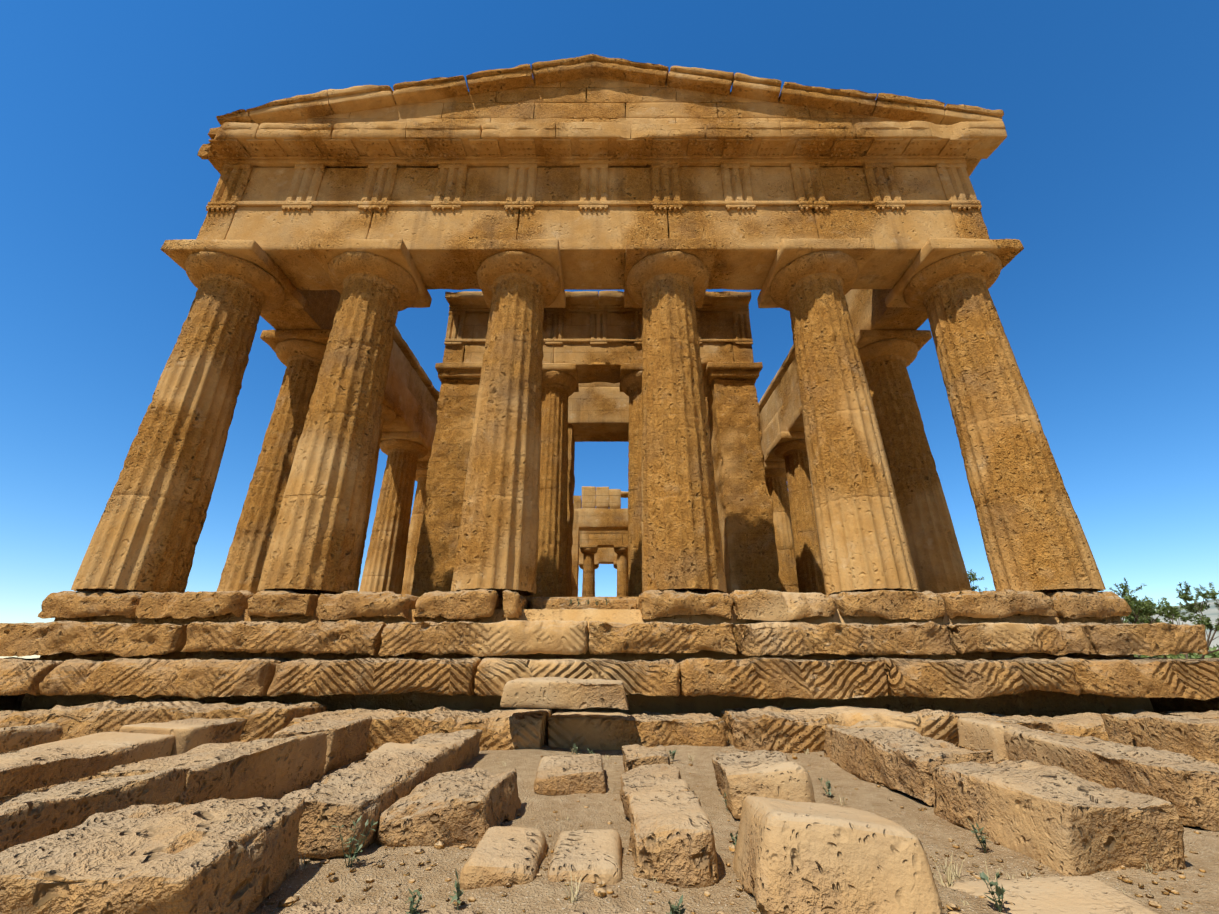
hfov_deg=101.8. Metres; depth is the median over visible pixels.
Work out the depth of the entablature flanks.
18.09 m
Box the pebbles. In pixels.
[267,747,1218,913]
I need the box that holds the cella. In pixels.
[411,291,781,596]
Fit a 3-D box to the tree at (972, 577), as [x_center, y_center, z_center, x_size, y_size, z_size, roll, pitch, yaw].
[16.498,7.118,20.477,4.923,4.857,5.261,19,-28,-39]
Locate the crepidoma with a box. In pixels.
[0,589,1218,752]
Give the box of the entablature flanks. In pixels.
[260,289,927,563]
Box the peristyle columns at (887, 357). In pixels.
[217,329,971,594]
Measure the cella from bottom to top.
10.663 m
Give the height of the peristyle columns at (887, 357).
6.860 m
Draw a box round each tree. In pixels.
[967,569,994,591]
[1108,577,1218,658]
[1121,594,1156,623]
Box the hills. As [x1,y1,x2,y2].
[1122,598,1218,648]
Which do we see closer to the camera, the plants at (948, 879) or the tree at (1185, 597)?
the plants at (948, 879)
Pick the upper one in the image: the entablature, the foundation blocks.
the entablature
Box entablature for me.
[196,54,1006,289]
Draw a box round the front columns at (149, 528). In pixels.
[71,238,1105,595]
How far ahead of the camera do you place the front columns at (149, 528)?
9.04 m
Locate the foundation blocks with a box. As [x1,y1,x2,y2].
[0,677,1218,913]
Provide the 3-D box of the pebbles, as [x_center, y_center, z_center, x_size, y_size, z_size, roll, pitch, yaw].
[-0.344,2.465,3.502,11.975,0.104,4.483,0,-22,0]
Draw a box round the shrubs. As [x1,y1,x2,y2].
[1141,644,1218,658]
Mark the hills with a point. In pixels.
(1212, 612)
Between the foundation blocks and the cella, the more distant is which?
the cella
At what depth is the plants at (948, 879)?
2.35 m
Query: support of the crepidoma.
on the ground at (928, 828)
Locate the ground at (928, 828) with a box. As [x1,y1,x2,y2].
[250,654,1218,913]
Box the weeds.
[333,598,1005,913]
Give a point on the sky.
(1105, 172)
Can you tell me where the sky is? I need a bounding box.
[0,0,1218,658]
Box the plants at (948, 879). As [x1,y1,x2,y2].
[297,747,1161,909]
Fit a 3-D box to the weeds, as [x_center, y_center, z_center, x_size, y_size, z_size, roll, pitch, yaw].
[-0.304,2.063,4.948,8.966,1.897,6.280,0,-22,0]

